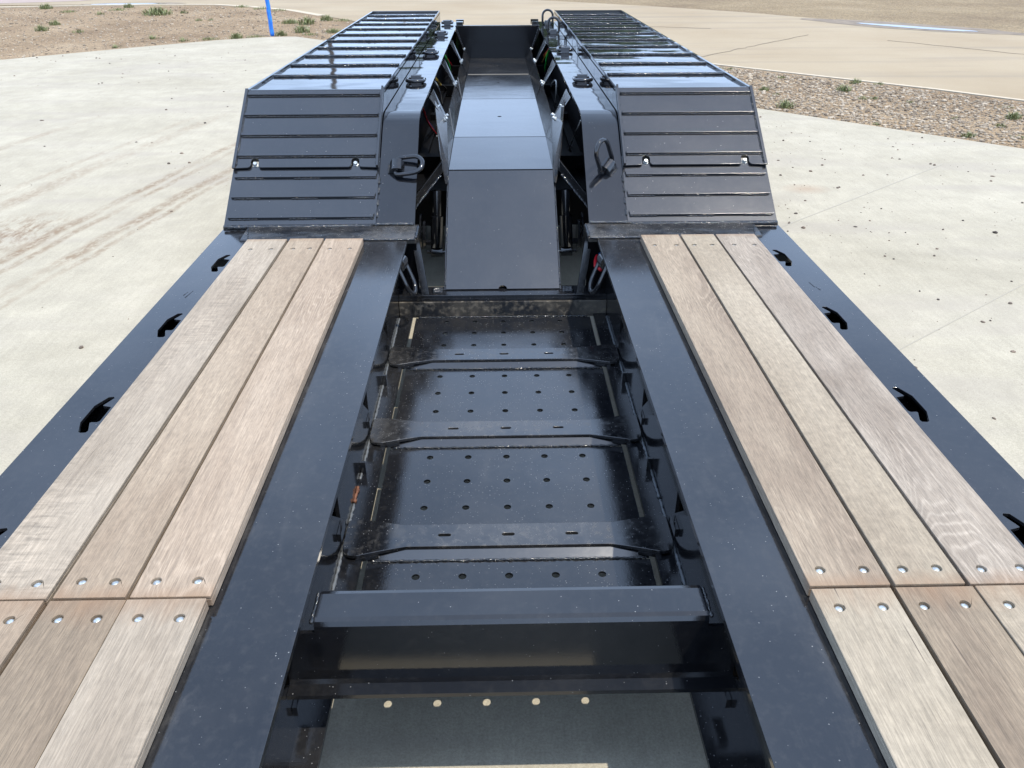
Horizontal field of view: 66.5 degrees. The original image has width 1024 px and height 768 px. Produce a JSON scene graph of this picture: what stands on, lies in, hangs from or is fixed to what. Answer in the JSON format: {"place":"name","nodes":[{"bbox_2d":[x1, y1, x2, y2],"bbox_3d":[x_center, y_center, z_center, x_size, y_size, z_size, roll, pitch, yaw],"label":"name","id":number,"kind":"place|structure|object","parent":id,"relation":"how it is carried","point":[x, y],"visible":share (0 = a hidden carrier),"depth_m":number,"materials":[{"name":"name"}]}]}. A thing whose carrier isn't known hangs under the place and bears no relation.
{"place":"outdoors","nodes":[
{"label":"outdoors","id":0,"kind":"place"},
{"bbox_2d":[0,0,83,2],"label":"road","id":1,"kind":"structure","parent":0,"point":[15,1],"depth_m":23.55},
{"bbox_2d":[0,4,326,15],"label":"path","id":2,"kind":"structure","parent":0,"point":[310,13],"depth_m":22.07,"materials":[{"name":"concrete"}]},
{"bbox_2d":[0,6,349,59],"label":"gravel","id":3,"kind":"structure","parent":0,"point":[118,17],"depth_m":17.28,"materials":[{"name":"gravel"}]},
{"bbox_2d":[0,37,1023,767],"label":"concrete pad","id":4,"kind":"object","parent":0,"point":[102,247],"visible":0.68,"depth_m":5.10,"materials":[{"name":"beige concrete"}]},
{"bbox_2d":[0,46,245,348],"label":"pebbles","id":5,"kind":"object","parent":4,"relation":"on","point":[80,347],"visible":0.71,"depth_m":7.68,"materials":[{"name":"stone"}]},
{"bbox_2d":[0,9,1023,767],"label":"trailer","id":6,"kind":"object","parent":4,"relation":"on","point":[826,529],"visible":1,"depth_m":2.23,"materials":[{"name":"black paint"}]},
{"bbox_2d":[781,165,940,227],"bbox_3d":[2.535,-1.383,5.946,3.323,0.003,0.010,-24,38,-35],"label":"pad joint","id":7,"kind":"object","parent":4,"relation":"on","point":[857,197],"visible":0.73,"depth_m":6.05,"materials":[{"name":"beige concrete"}]},
{"bbox_2d":[760,116,1023,419],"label":"pebbles","id":8,"kind":"object","parent":4,"relation":"on","point":[995,232],"visible":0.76,"depth_m":5.71,"materials":[{"name":"stone"}]},
{"bbox_2d":[899,284,1023,349],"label":"pad joint","id":9,"kind":"object","parent":4,"relation":"on","point":[959,317],"visible":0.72,"depth_m":4.17,"materials":[{"name":"beige concrete"}]},
{"bbox_2d":[0,0,1023,98],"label":"road","id":10,"kind":"structure","parent":0,"point":[848,51],"depth_m":14.87,"materials":[{"name":"concrete"}]},
{"bbox_2d":[84,2,177,4],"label":"mud","id":11,"kind":"structure","parent":10,"relation":"on","point":[111,3],"depth_m":22.74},
{"bbox_2d":[91,3,160,4],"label":"water","id":12,"kind":"structure","parent":11,"relation":"on","point":[130,3],"depth_m":22.73,"materials":[{"name":"grey liquid"}]},
{"bbox_2d":[700,35,805,56],"bbox_3d":[4.485,-6.172,14.215,0.079,0.003,4.268,25,38,36],"label":"road crack","id":13,"kind":"object","parent":10,"relation":"on","point":[748,46],"visible":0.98,"depth_m":13.90,"materials":[{"name":"grey concrete"}]},
{"bbox_2d":[801,18,1023,34],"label":"mud","id":14,"kind":"structure","parent":10,"relation":"on","point":[974,30],"depth_m":16.86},
{"bbox_2d":[860,23,971,30],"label":"water","id":15,"kind":"structure","parent":14,"relation":"on","point":[918,27],"depth_m":16.65,"materials":[{"name":"grey liquid"}]},
{"bbox_2d":[888,40,1016,53],"bbox_3d":[8.188,-5.767,13.499,0.077,0.003,3.632,-20,36,-31],"label":"road crack","id":16,"kind":"object","parent":10,"relation":"on","point":[958,47],"visible":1,"depth_m":13.89,"materials":[{"name":"grey concrete"}]},
{"bbox_2d":[0,5,1023,148],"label":"gravel bed","id":17,"kind":"object","parent":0,"point":[13,33],"visible":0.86,"depth_m":15.68,"materials":[{"name":"gravel"}]},
{"bbox_2d":[32,25,48,31],"bbox_3d":[-9.941,-7.524,16.466,0.354,0.155,0.295,-11,32,-18],"label":"weed clump","id":18,"kind":"object","parent":17,"relation":"on","point":[41,28],"visible":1,"depth_m":16.47,"materials":[{"name":"green plant"}]},
{"bbox_2d":[37,3,52,8],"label":"weed clump","id":19,"kind":"object","parent":17,"relation":"on","point":[46,6],"visible":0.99,"depth_m":21.16,"materials":[{"name":"green plant"}]},
{"bbox_2d":[48,20,60,25],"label":"weed clump","id":20,"kind":"object","parent":17,"relation":"on","point":[54,23],"visible":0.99,"depth_m":17.48,"materials":[{"name":"green plant"}]},
{"bbox_2d":[108,7,128,10],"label":"weed clump","id":21,"kind":"object","parent":17,"relation":"on","point":[113,9],"visible":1,"depth_m":20.71,"materials":[{"name":"green plant"}]},
{"bbox_2d":[123,3,133,7],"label":"weed clump","id":22,"kind":"object","parent":17,"relation":"on","point":[129,5],"visible":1,"depth_m":21.46,"materials":[{"name":"green plant"}]},
{"bbox_2d":[141,6,172,15],"bbox_3d":[-8.935,-9.377,19.559,0.780,0.251,0.718,-3,30,-5],"label":"weed clump","id":23,"kind":"object","parent":17,"relation":"on","point":[155,11],"visible":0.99,"depth_m":19.52,"materials":[{"name":"green plant"}]},
{"bbox_2d":[199,37,219,40],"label":"weed clump","id":24,"kind":"object","parent":17,"relation":"on","point":[208,38],"visible":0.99,"depth_m":15.06,"materials":[{"name":"green plant"}]},
{"bbox_2d":[229,33,242,38],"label":"weed clump","id":25,"kind":"object","parent":17,"relation":"on","point":[236,36],"visible":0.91,"depth_m":15.14,"materials":[{"name":"green plant"}]},
{"bbox_2d":[265,0,273,35],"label":"marker post","id":26,"kind":"object","parent":17,"relation":"on","point":[269,16],"visible":1,"depth_m":15.39,"materials":[{"name":"blue plastic"}]},
{"bbox_2d":[275,30,286,35],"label":"weed clump","id":27,"kind":"object","parent":17,"relation":"on","point":[281,33],"visible":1,"depth_m":15.57,"materials":[{"name":"green plant"}]},
{"bbox_2d":[281,18,297,23],"bbox_3d":[-5.018,-8.230,17.675,0.387,0.135,0.420,26,39,37],"label":"weed clump","id":28,"kind":"object","parent":17,"relation":"on","point":[289,21],"visible":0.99,"depth_m":17.64,"materials":[{"name":"green plant"}]},
{"bbox_2d":[292,24,310,32],"bbox_3d":[-4.337,-7.329,16.069,0.432,0.189,0.360,-24,37,-34],"label":"weed clump","id":29,"kind":"object","parent":17,"relation":"on","point":[300,29],"visible":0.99,"depth_m":16.07,"materials":[{"name":"green plant"}]},
{"bbox_2d":[298,15,314,24],"bbox_3d":[-4.589,-8.156,17.471,0.491,0.215,0.410,-25,38,-36],"label":"weed clump","id":30,"kind":"object","parent":17,"relation":"on","point":[307,21],"visible":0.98,"depth_m":17.45,"materials":[{"name":"green plant"}]},
{"bbox_2d":[320,14,332,20],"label":"weed clump","id":31,"kind":"object","parent":17,"relation":"on","point":[326,18],"visible":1,"depth_m":18.18,"materials":[{"name":"green plant"}]},
{"bbox_2d":[325,28,340,33],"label":"weed clump","id":32,"kind":"object","parent":17,"relation":"on","point":[332,30],"visible":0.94,"depth_m":16.02,"materials":[{"name":"green plant"}]},
{"bbox_2d":[759,86,768,90],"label":"weed clump","id":33,"kind":"object","parent":17,"relation":"on","point":[762,88],"visible":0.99,"depth_m":10.15,"materials":[{"name":"green plant"}]},
{"bbox_2d":[776,99,795,108],"bbox_3d":[3.212,-3.297,9.156,0.221,0.116,0.265,-25,38,-35],"label":"weed clump","id":34,"kind":"object","parent":17,"relation":"on","point":[786,104],"visible":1,"depth_m":9.14,"materials":[{"name":"green plant"}]},
{"bbox_2d":[836,83,852,91],"bbox_3d":[4.283,-3.834,10.084,0.248,0.109,0.207,0,30,0],"label":"weed clump","id":35,"kind":"object","parent":17,"relation":"on","point":[843,87],"visible":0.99,"depth_m":10.07,"materials":[{"name":"green plant"}]},
{"bbox_2d":[849,78,860,83],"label":"weed clump","id":36,"kind":"object","parent":17,"relation":"on","point":[855,80],"visible":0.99,"depth_m":10.59,"materials":[{"name":"green plant"}]},
{"bbox_2d":[717,66,1023,147],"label":"gravel","id":37,"kind":"structure","parent":17,"relation":"on","point":[913,119],"depth_m":9.24,"materials":[{"name":"gravel"}]},
{"bbox_2d":[961,130,975,137],"bbox_3d":[4.589,-2.509,7.835,0.165,0.072,0.138,1,30,3],"label":"weed clump","id":38,"kind":"object","parent":17,"relation":"on","point":[969,134],"visible":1,"depth_m":7.83,"materials":[{"name":"green plant"}]},
{"bbox_2d":[1006,111,1022,119],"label":"weed clump","id":39,"kind":"object","parent":17,"relation":"on","point":[1014,115],"visible":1,"depth_m":8.57,"materials":[{"name":"green plant"}]},
{"bbox_2d":[0,0,1023,32],"bbox_3d":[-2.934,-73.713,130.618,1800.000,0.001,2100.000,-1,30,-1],"label":"ground","id":40,"kind":"structure","parent":0,"point":[1004,15],"depth_m":20.73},
{"bbox_2d":[712,63,1023,101],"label":"kerb","id":41,"kind":"structure","parent":40,"relation":"on","point":[969,93],"depth_m":10.58,"materials":[{"name":"concrete"}]}
]}

